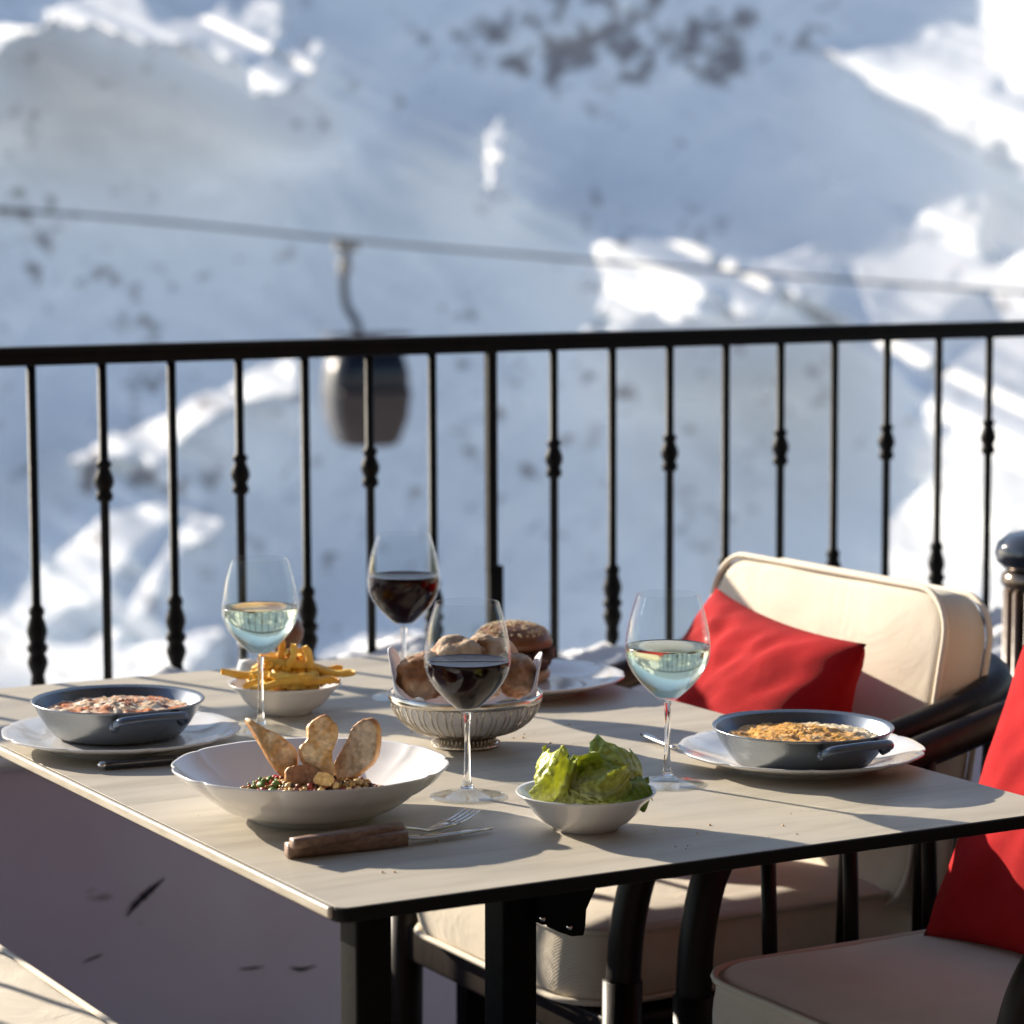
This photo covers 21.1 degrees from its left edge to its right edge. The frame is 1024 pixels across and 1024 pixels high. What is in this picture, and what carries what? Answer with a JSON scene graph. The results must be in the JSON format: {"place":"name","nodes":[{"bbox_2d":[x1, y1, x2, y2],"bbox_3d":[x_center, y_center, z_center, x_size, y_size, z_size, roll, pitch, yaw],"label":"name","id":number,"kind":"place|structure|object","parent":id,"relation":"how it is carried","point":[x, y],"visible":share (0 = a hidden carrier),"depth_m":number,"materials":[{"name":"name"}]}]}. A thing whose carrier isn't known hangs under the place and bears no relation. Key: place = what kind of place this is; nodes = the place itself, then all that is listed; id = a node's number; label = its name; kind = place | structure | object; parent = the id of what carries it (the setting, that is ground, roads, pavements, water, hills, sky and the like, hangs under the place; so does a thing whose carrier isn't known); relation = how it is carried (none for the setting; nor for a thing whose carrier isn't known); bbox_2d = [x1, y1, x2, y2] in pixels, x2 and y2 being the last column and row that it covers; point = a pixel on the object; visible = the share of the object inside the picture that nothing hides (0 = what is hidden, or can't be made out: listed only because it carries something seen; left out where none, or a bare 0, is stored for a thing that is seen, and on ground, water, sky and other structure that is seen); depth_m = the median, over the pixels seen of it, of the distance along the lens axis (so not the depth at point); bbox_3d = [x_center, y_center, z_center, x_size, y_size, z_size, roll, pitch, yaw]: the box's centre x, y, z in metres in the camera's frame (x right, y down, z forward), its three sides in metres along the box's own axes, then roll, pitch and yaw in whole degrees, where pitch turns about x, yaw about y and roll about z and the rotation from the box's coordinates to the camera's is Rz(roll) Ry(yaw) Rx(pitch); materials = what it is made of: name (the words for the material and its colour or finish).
{"place":"outdoors","nodes":[
{"label":"outdoors","id":0,"kind":"place"},
{"bbox_2d":[0,944,118,1023],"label":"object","id":1,"kind":"object","parent":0,"point":[30,994],"visible":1,"depth_m":3.02,"materials":[{"name":"beige"}]},
{"bbox_2d":[221,555,297,736],"bbox_3d":[-0.299,0.158,3.274,0.109,0.207,0.109,-4,7,-37],"label":"wine glass","id":2,"kind":"object","parent":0,"point":[259,626],"depth_m":3.25,"materials":[{"name":"clear glass"}]},
{"bbox_2d":[368,531,439,701],"bbox_3d":[-0.138,0.132,3.508,0.101,0.210,0.101,-3,7,-29],"label":"wine glass","id":3,"kind":"object","parent":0,"point":[403,597],"depth_m":3.48,"materials":[{"name":"clear glass"}]},
{"bbox_2d":[423,598,510,803],"bbox_3d":[-0.047,0.197,2.899,0.110,0.207,0.110,3,7,26],"label":"wine glass","id":4,"kind":"object","parent":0,"point":[466,681],"depth_m":2.87,"materials":[{"name":"clear glass"}]},
{"bbox_2d":[0,746,981,1023],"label":"parapet wall","id":5,"kind":"structure","parent":0,"point":[114,916],"depth_m":4.30,"materials":[{"name":"stone"}]},
{"bbox_2d":[0,605,1002,771],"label":"snow cap","id":6,"kind":"object","parent":5,"relation":"on","point":[604,652],"visible":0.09,"depth_m":4.65,"materials":[{"name":"white snow"}]},
{"bbox_2d":[0,320,1023,685],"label":"balcony railing","id":7,"kind":"object","parent":5,"relation":"on","point":[170,354],"visible":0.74,"depth_m":4.64,"materials":[{"name":"metal"}]},
{"bbox_2d":[0,0,1023,687],"bbox_3d":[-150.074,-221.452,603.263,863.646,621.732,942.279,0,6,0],"label":"mountain slope","id":8,"kind":"structure","parent":0,"point":[876,140],"depth_m":385.49,"materials":[{"name":"white snow"}]},
{"bbox_2d":[0,208,1023,293],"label":"lift cable","id":9,"kind":"object","parent":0,"point":[515,254],"visible":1,"depth_m":65.69,"materials":[{"name":"black metal"}]},
{"bbox_2d":[320,240,412,446],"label":"gondola cabin","id":10,"kind":"object","parent":9,"relation":"hanging from","point":[343,389],"visible":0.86,"depth_m":65.36,"materials":[{"name":"metal"}]},
{"bbox_2d":[322,357,345,440],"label":"door","id":11,"kind":"structure","parent":10,"relation":"in","point":[331,371],"depth_m":65.70,"materials":[{"name":"grey paint"}]},
{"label":"terrace floor","id":12,"kind":"structure","parent":0,"visible":0},
{"bbox_2d":[0,652,1023,1023],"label":"dining table","id":13,"kind":"object","parent":12,"relation":"on","point":[524,874],"visible":0.71,"depth_m":2.84,"materials":[{"name":"beige wood"}]},
{"bbox_2d":[1,711,240,759],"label":"plate","id":14,"kind":"object","parent":13,"relation":"on","point":[199,730],"visible":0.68,"depth_m":3.16,"materials":[{"name":"white ceramic"}]},
{"bbox_2d":[31,684,204,744],"bbox_3d":[-0.459,0.238,3.212,0.201,0.043,0.230,-3,7,-30],"label":"gratin pan","id":15,"kind":"object","parent":14,"relation":"on","point":[132,728],"visible":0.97,"depth_m":3.15,"materials":[{"name":"metal"}]},
{"bbox_2d":[47,695,189,712],"bbox_3d":[-0.459,0.237,3.212,0.179,0.037,0.178,0,6,0],"label":"gratin filling","id":16,"kind":"object","parent":15,"relation":"in","point":[120,704],"visible":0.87,"depth_m":3.21,"materials":[{"name":"beige food"}]},
{"bbox_2d":[97,754,179,768],"bbox_3d":[-0.385,0.277,3.081,0.163,0.009,0.015,-3,7,-25],"label":"knife","id":17,"kind":"object","parent":13,"relation":"on","point":[137,762],"visible":0.66,"depth_m":3.06,"materials":[{"name":"black"}]},
{"bbox_2d":[237,641,256,671],"bbox_3d":[-0.348,0.194,3.639,0.035,0.060,0.035,0,6,0],"label":"salt shaker","id":18,"kind":"object","parent":13,"relation":"on","point":[245,665],"visible":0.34,"depth_m":3.63,"materials":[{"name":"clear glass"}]},
{"bbox_2d":[228,677,342,716],"bbox_3d":[-0.280,0.229,3.409,0.141,0.039,0.141,0,6,0],"label":"bowl","id":19,"kind":"object","parent":13,"relation":"on","point":[290,703],"visible":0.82,"depth_m":3.36,"materials":[{"name":"white ceramic"}]},
{"bbox_2d":[221,668,251,678],"bbox_3d":[-0.329,0.199,3.389,0.059,0.014,0.014,1,6,-9],"label":"french fry","id":20,"kind":"object","parent":19,"relation":"in","point":[236,674],"visible":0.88,"depth_m":3.38,"materials":[{"name":"yellow food"}]},
{"bbox_2d":[252,659,287,671],"bbox_3d":[-0.297,0.190,3.389,0.047,0.010,0.015,-15,-7,8],"label":"french fry","id":21,"kind":"object","parent":20,"relation":"on","point":[255,668],"visible":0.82,"depth_m":3.38,"materials":[{"name":"yellow food"}]},
{"bbox_2d":[243,677,268,688],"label":"french fry","id":22,"kind":"object","parent":19,"relation":"in","point":[250,683],"visible":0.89,"depth_m":3.37,"materials":[{"name":"yellow food"}]},
{"bbox_2d":[252,669,270,677],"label":"french fry","id":23,"kind":"object","parent":22,"relation":"on","point":[254,673],"visible":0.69,"depth_m":3.38,"materials":[{"name":"yellow food"}]},
{"bbox_2d":[249,677,304,690],"bbox_3d":[-0.284,0.209,3.353,0.071,0.016,0.014,-7,7,-5],"label":"french fry","id":24,"kind":"object","parent":19,"relation":"in","point":[267,686],"visible":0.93,"depth_m":3.35,"materials":[{"name":"yellow food"}]},
{"bbox_2d":[273,686,283,690],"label":"french fry","id":25,"kind":"object","parent":19,"relation":"in","point":[279,688],"visible":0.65,"depth_m":3.36,"materials":[{"name":"yellow food"}]},
{"bbox_2d":[286,684,299,689],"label":"french fry","id":26,"kind":"object","parent":19,"relation":"in","point":[292,686],"visible":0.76,"depth_m":3.36,"materials":[{"name":"yellow food"}]},
{"bbox_2d":[268,672,325,684],"bbox_3d":[-0.261,0.202,3.357,0.071,0.015,0.013,10,4,-12],"label":"french fry","id":27,"kind":"object","parent":19,"relation":"in","point":[300,676],"visible":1,"depth_m":3.35,"materials":[{"name":"yellow food"}]},
{"bbox_2d":[302,645,313,668],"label":"french fry","id":28,"kind":"object","parent":19,"relation":"in","point":[307,650],"visible":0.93,"depth_m":3.38,"materials":[{"name":"yellow food"}]},
{"bbox_2d":[306,684,319,689],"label":"french fry","id":29,"kind":"object","parent":19,"relation":"in","point":[312,687],"visible":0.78,"depth_m":3.37,"materials":[{"name":"yellow food"}]},
{"bbox_2d":[289,666,319,673],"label":"french fry","id":30,"kind":"object","parent":29,"relation":"on","point":[315,668],"visible":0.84,"depth_m":3.39,"materials":[{"name":"food"}]},
{"bbox_2d":[263,656,278,663],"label":"french fry","id":31,"kind":"object","parent":30,"relation":"on","point":[267,659],"visible":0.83,"depth_m":3.37,"materials":[{"name":"food"}]},
{"bbox_2d":[272,660,303,668],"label":"french fry","id":32,"kind":"object","parent":30,"relation":"on","point":[277,665],"visible":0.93,"depth_m":3.37,"materials":[{"name":"food"}]},
{"bbox_2d":[306,670,318,675],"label":"french fry","id":33,"kind":"object","parent":29,"relation":"on","point":[316,673],"visible":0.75,"depth_m":3.37,"materials":[{"name":"food"}]},
{"bbox_2d":[298,675,340,685],"bbox_3d":[-0.240,0.205,3.356,0.065,0.014,0.010,2,6,17],"label":"french fry","id":34,"kind":"object","parent":19,"relation":"in","point":[327,679],"visible":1,"depth_m":3.35,"materials":[{"name":"yellow food"}]},
{"bbox_2d":[314,663,342,669],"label":"french fry","id":35,"kind":"object","parent":19,"relation":"in","point":[336,667],"visible":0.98,"depth_m":3.41,"materials":[{"name":"food"}]},
{"bbox_2d":[314,664,355,676],"bbox_3d":[-0.221,0.197,3.398,0.059,0.014,0.014,8,7,11],"label":"french fry","id":36,"kind":"object","parent":19,"relation":"in","point":[337,673],"visible":0.93,"depth_m":3.40,"materials":[{"name":"yellow food"}]},
{"bbox_2d":[274,618,303,651],"bbox_3d":[-0.301,0.172,3.657,0.049,0.100,0.049,0,6,0],"label":"pepper mill","id":37,"kind":"object","parent":13,"relation":"on","point":[295,634],"visible":0.1,"depth_m":3.64,"materials":[{"name":"brown wood"}]},
{"bbox_2d":[171,737,449,829],"bbox_3d":[-0.205,0.283,2.811,0.282,0.055,0.281,-1,6,-9],"label":"deep plate","id":38,"kind":"object","parent":13,"relation":"on","point":[218,775],"visible":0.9,"depth_m":2.75,"materials":[{"name":"white ceramic"}]},
{"bbox_2d":[238,774,383,790],"bbox_3d":[-0.203,0.284,2.795,0.173,0.036,0.131,0,6,0],"label":"crumbled mix","id":39,"kind":"object","parent":38,"relation":"in","point":[275,782],"visible":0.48,"depth_m":2.78,"materials":[{"name":"multicoloured food"}]},
{"bbox_2d":[245,718,297,776],"bbox_3d":[-0.249,0.243,2.818,0.062,0.061,0.028,2,6,17],"label":"bread slice","id":40,"kind":"object","parent":39,"relation":"on","point":[280,753],"visible":0.98,"depth_m":2.81,"materials":[{"name":"brown food"}]},
{"bbox_2d":[284,764,322,783],"bbox_3d":[-0.211,0.266,2.786,0.040,0.022,0.018,0,6,0],"label":"bread slice","id":41,"kind":"object","parent":39,"relation":"on","point":[302,774],"visible":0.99,"depth_m":2.78,"materials":[{"name":"brown food"}]},
{"bbox_2d":[298,714,337,775],"bbox_3d":[-0.198,0.241,2.803,0.041,0.068,0.034,0,6,0],"label":"bread slice","id":42,"kind":"object","parent":39,"relation":"on","point":[316,747],"visible":0.98,"depth_m":2.80,"materials":[{"name":"brown food"}]},
{"bbox_2d":[313,772,334,786],"bbox_3d":[-0.189,0.269,2.771,0.022,0.017,0.012,0,6,0],"label":"bread slice","id":43,"kind":"object","parent":39,"relation":"on","point":[321,779],"visible":1,"depth_m":2.77,"materials":[{"name":"beige food"}]},
{"bbox_2d":[334,718,381,778],"bbox_3d":[-0.159,0.244,2.816,0.056,0.065,0.027,-2,6,-18],"label":"bread slice","id":44,"kind":"object","parent":39,"relation":"on","point":[359,753],"visible":0.98,"depth_m":2.81,"materials":[{"name":"brown food"}]},
{"bbox_2d":[289,807,480,848],"bbox_3d":[-0.116,0.309,2.694,0.033,0.018,0.252,5,8,42],"label":"fork","id":45,"kind":"object","parent":13,"relation":"on","point":[329,838],"visible":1,"depth_m":2.65,"materials":[{"name":"brown wood"}]},
{"bbox_2d":[284,827,492,857],"bbox_3d":[-0.114,0.317,2.676,0.227,0.014,0.020,-3,7,-29],"label":"knife","id":46,"kind":"object","parent":13,"relation":"on","point":[399,838],"visible":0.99,"depth_m":2.65,"materials":[{"name":"brown wood"}]},
{"bbox_2d":[388,687,542,751],"bbox_3d":[-0.054,0.239,3.191,0.179,0.064,0.179,0,6,0],"label":"bread basket","id":47,"kind":"object","parent":13,"relation":"on","point":[455,743],"visible":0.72,"depth_m":3.14,"materials":[{"name":"silver metal"}]},
{"bbox_2d":[396,650,440,699],"bbox_3d":[-0.096,0.188,3.179,0.076,0.057,0.062,-1,6,-9],"label":"bread roll","id":48,"kind":"object","parent":47,"relation":"in","point":[413,681],"visible":0.59,"depth_m":3.16,"materials":[{"name":"brown food"}]},
{"bbox_2d":[430,634,485,655],"bbox_3d":[-0.063,0.174,3.197,0.074,0.065,0.064,5,8,38],"label":"bread roll","id":49,"kind":"object","parent":47,"relation":"in","point":[452,644],"visible":0.37,"depth_m":3.18,"materials":[{"name":"beige food"}]},
{"bbox_2d":[387,646,542,736],"bbox_3d":[-0.054,0.205,3.188,0.180,0.094,0.171,0,6,0],"label":"napkin","id":50,"kind":"object","parent":47,"relation":"in","point":[394,658],"visible":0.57,"depth_m":3.14,"materials":[{"name":"white fabric"}]},
{"bbox_2d":[470,633,517,655],"bbox_3d":[-0.029,0.167,3.213,0.060,0.052,0.070,3,7,28],"label":"bread roll","id":51,"kind":"object","parent":47,"relation":"in","point":[493,645],"visible":0.34,"depth_m":3.19,"materials":[{"name":"beige food"}]},
{"bbox_2d":[489,686,501,698],"bbox_3d":[-0.048,0.199,3.164,0.073,0.037,0.046,2,11,-6],"label":"bread roll","id":52,"kind":"object","parent":47,"relation":"in","point":[498,691],"visible":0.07,"depth_m":3.16,"materials":[{"name":"brown food"}]},
{"bbox_2d":[498,652,536,698],"bbox_3d":[0.001,0.188,3.186,0.059,0.052,0.072,2,11,-12],"label":"bread roll","id":53,"kind":"object","parent":47,"relation":"in","point":[518,682],"visible":0.69,"depth_m":3.16,"materials":[{"name":"brown food"}]},
{"bbox_2d":[198,713,818,872],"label":"bread crumbs","id":54,"kind":"object","parent":13,"relation":"on","point":[531,760],"visible":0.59,"depth_m":2.77,"materials":[{"name":"brown food"}]},
{"bbox_2d":[537,658,624,699],"bbox_3d":[0.009,0.220,3.577,0.273,0.022,0.274,0,6,0],"label":"plate","id":55,"kind":"object","parent":13,"relation":"on","point":[568,678],"visible":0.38,"depth_m":3.60,"materials":[{"name":"white ceramic"}]},
{"bbox_2d":[475,620,555,682],"bbox_3d":[0.001,0.181,3.612,0.114,0.077,0.112,0,6,0],"label":"burger","id":56,"kind":"object","parent":55,"relation":"on","point":[531,640],"visible":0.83,"depth_m":3.58,"materials":[{"name":"beige food"}]},
{"bbox_2d":[515,780,656,834],"bbox_3d":[0.074,0.297,2.755,0.141,0.039,0.141,0,6,0],"label":"bowl","id":57,"kind":"object","parent":13,"relation":"on","point":[582,819],"visible":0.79,"depth_m":2.71,"materials":[{"name":"white ceramic"}]},
{"bbox_2d":[534,745,567,801],"bbox_3d":[0.036,0.259,2.740,0.026,0.058,0.049,-4,7,-32],"label":"lettuce leaf","id":58,"kind":"object","parent":57,"relation":"in","point":[544,761],"visible":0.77,"depth_m":2.73,"materials":[{"name":"green food"}]},
{"bbox_2d":[528,747,576,801],"bbox_3d":[0.041,0.264,2.725,0.052,0.040,0.047,-33,-41,13],"label":"lettuce leaf","id":59,"kind":"object","parent":57,"relation":"in","point":[553,784],"visible":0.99,"depth_m":2.71,"materials":[{"name":"green food"}]},
{"bbox_2d":[555,756,580,803],"bbox_3d":[0.052,0.267,2.752,0.045,0.048,0.043,15,-6,-35],"label":"lettuce leaf","id":60,"kind":"object","parent":57,"relation":"in","point":[571,797],"visible":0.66,"depth_m":2.74,"materials":[{"name":"green food"}]},
{"bbox_2d":[561,745,579,793],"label":"lettuce leaf","id":61,"kind":"object","parent":57,"relation":"in","point":[575,791],"visible":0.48,"depth_m":2.73,"materials":[{"name":"green food"}]},
{"bbox_2d":[564,751,605,803],"bbox_3d":[0.065,0.266,2.739,0.047,0.052,0.050,-6,0,-40],"label":"lettuce leaf","id":62,"kind":"object","parent":57,"relation":"in","point":[591,758],"visible":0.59,"depth_m":2.74,"materials":[{"name":"green food"}]},
{"bbox_2d":[570,760,631,804],"bbox_3d":[0.086,0.270,2.737,0.058,0.027,0.049,-25,52,-3],"label":"lettuce leaf","id":63,"kind":"object","parent":57,"relation":"in","point":[591,772],"visible":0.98,"depth_m":2.73,"materials":[{"name":"green food"}]},
{"bbox_2d":[589,734,618,752],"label":"lettuce leaf","id":64,"kind":"object","parent":57,"relation":"in","point":[597,741],"visible":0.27,"depth_m":2.79,"materials":[{"name":"green food"}]},
{"bbox_2d":[579,765,631,804],"bbox_3d":[0.097,0.272,2.724,0.061,0.042,0.024,-3,6,-23],"label":"lettuce leaf","id":65,"kind":"object","parent":57,"relation":"in","point":[609,788],"visible":0.95,"depth_m":2.72,"materials":[{"name":"green food"}]},
{"bbox_2d":[598,742,642,779],"bbox_3d":[0.108,0.261,2.768,0.057,0.051,0.043,17,-6,-33],"label":"lettuce leaf","id":66,"kind":"object","parent":57,"relation":"in","point":[623,757],"visible":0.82,"depth_m":2.76,"materials":[{"name":"green food"}]},
{"bbox_2d":[616,775,652,811],"bbox_3d":[0.119,0.278,2.752,0.042,0.025,0.041,-9,48,-6],"label":"lettuce leaf","id":67,"kind":"object","parent":57,"relation":"in","point":[641,789],"visible":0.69,"depth_m":2.74,"materials":[{"name":"green food"}]},
{"bbox_2d":[640,733,676,748],"bbox_3d":[0.171,0.266,3.193,0.010,0.004,0.088,-2,6,-21],"label":"spoon","id":68,"kind":"object","parent":13,"relation":"on","point":[653,738],"visible":0.78,"depth_m":3.20,"materials":[{"name":"silver metal"}]},
{"bbox_2d":[626,590,710,790],"bbox_3d":[0.167,0.191,2.964,0.105,0.207,0.105,-3,7,-29],"label":"wine glass","id":69,"kind":"object","parent":13,"relation":"on","point":[667,668],"depth_m":2.94,"materials":[{"name":"clear glass"}]},
{"bbox_2d":[678,730,925,779],"bbox_3d":[0.323,0.272,3.078,0.274,0.022,0.275,-3,7,-28],"label":"plate","id":70,"kind":"object","parent":13,"relation":"on","point":[707,747],"visible":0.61,"depth_m":3.04,"materials":[{"name":"white ceramic"}]},
{"bbox_2d":[711,709,894,769],"bbox_3d":[0.321,0.256,3.039,0.201,0.043,0.230,-3,7,-30],"label":"gratin pan","id":71,"kind":"object","parent":70,"relation":"on","point":[794,755],"visible":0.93,"depth_m":2.98,"materials":[{"name":"metal"}]},
{"bbox_2d":[727,722,878,741],"bbox_3d":[0.321,0.256,3.039,0.178,0.035,0.178,0,6,0],"label":"gratin filling","id":72,"kind":"object","parent":71,"relation":"in","point":[804,731],"visible":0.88,"depth_m":3.04,"materials":[{"name":"food"}]},
{"bbox_2d":[391,552,1012,1023],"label":"armchair","id":73,"kind":"object","parent":12,"relation":"on","point":[931,662],"visible":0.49,"depth_m":3.54,"materials":[{"name":"beige fabric"}]},
{"bbox_2d":[666,588,865,713],"bbox_3d":[0.309,0.274,3.646,0.194,0.290,0.438,-3,7,-26],"label":"throw pillow","id":74,"kind":"object","parent":73,"relation":"on","point":[757,661],"visible":0.36,"depth_m":3.54,"materials":[{"name":"red fabric"}]},
{"bbox_2d":[672,700,1023,1023],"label":"armchair","id":75,"kind":"object","parent":12,"relation":"on","point":[915,977],"visible":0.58,"depth_m":3.15,"materials":[{"name":"beige"}]},
{"bbox_2d":[923,646,1023,954],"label":"throw pillow","id":76,"kind":"object","parent":75,"relation":"on","point":[980,898],"visible":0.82,"depth_m":3.23,"materials":[{"name":"red fabric"}]},
{"bbox_2d":[994,530,1023,676],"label":"post","id":77,"kind":"object","parent":12,"relation":"on","point":[1009,551],"visible":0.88,"depth_m":4.21,"materials":[{"name":"grey metal"}]},
{"label":"french fry","id":78,"kind":"object","parent":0,"visible":0},
{"bbox_2d":[279,661,306,669],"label":"french fry","id":79,"kind":"object","parent":78,"relation":"on","point":[299,665],"visible":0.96,"depth_m":3.38,"materials":[{"name":"food"}]},
{"bbox_2d":[285,643,297,672],"bbox_3d":[-0.273,0.184,3.379,0.015,0.046,0.010,11,6,-1],"label":"french fry","id":80,"kind":"object","parent":79,"relation":"on","point":[291,660],"visible":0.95,"depth_m":3.37,"materials":[{"name":"yellow food"}]},
{"bbox_2d":[296,669,305,673],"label":"french fry","id":81,"kind":"object","parent":78,"relation":"on","point":[299,671],"visible":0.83,"depth_m":3.38,"materials":[{"name":"food"}]},
{"label":"french fry","id":82,"kind":"object","parent":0,"visible":0},
{"bbox_2d":[280,659,285,668],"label":"french fry","id":83,"kind":"object","parent":82,"relation":"on","point":[283,665],"visible":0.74,"depth_m":3.37,"materials":[{"name":"food"}]},
{"label":"french fry","id":84,"kind":"object","parent":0,"visible":0},
{"bbox_2d":[283,648,289,657],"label":"french fry","id":85,"kind":"object","parent":84,"relation":"on","point":[286,652],"visible":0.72,"depth_m":3.38,"materials":[{"name":"yellow food"}]},
{"label":"french fry","id":86,"kind":"object","parent":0,"visible":0},
{"bbox_2d":[277,639,285,658],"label":"french fry","id":87,"kind":"object","parent":86,"relation":"on","point":[281,647],"visible":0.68,"depth_m":3.38,"materials":[{"name":"food"}]},
{"label":"french fry","id":88,"kind":"object","parent":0,"visible":0},
{"label":"french fry","id":89,"kind":"object","parent":88,"relation":"on","visible":0},
{"bbox_2d":[259,652,276,655],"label":"french fry","id":90,"kind":"object","parent":89,"relation":"on","point":[270,653],"visible":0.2,"depth_m":3.41,"materials":[{"name":"food"}]},
{"label":"french fry","id":91,"kind":"object","parent":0,"visible":0},
{"bbox_2d":[263,670,306,689],"bbox_3d":[-0.279,0.204,3.371,0.059,0.014,0.014,14,31,0],"label":"french fry","id":92,"kind":"object","parent":91,"relation":"on","point":[265,675],"visible":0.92,"depth_m":3.37,"materials":[{"name":"yellow food"}]},
{"label":"french fry","id":93,"kind":"object","parent":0,"visible":0},
{"label":"french fry","id":94,"kind":"object","parent":93,"relation":"on","visible":0},
{"bbox_2d":[296,653,303,660],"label":"french fry","id":95,"kind":"object","parent":94,"relation":"on","point":[300,656],"visible":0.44,"depth_m":3.39,"materials":[{"name":"food"}]},
{"label":"french fry","id":96,"kind":"object","parent":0,"visible":0},
{"label":"french fry","id":97,"kind":"object","parent":96,"relation":"on","visible":0},
{"bbox_2d":[268,661,274,668],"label":"french fry","id":98,"kind":"object","parent":97,"relation":"on","point":[271,664],"visible":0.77,"depth_m":3.37,"materials":[{"name":"food"}]},
{"label":"french fry","id":99,"kind":"object","parent":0,"visible":0},
{"bbox_2d":[271,668,279,672],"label":"french fry","id":100,"kind":"object","parent":99,"relation":"on","point":[275,670],"visible":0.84,"depth_m":3.37,"materials":[{"name":"food"}]}
]}

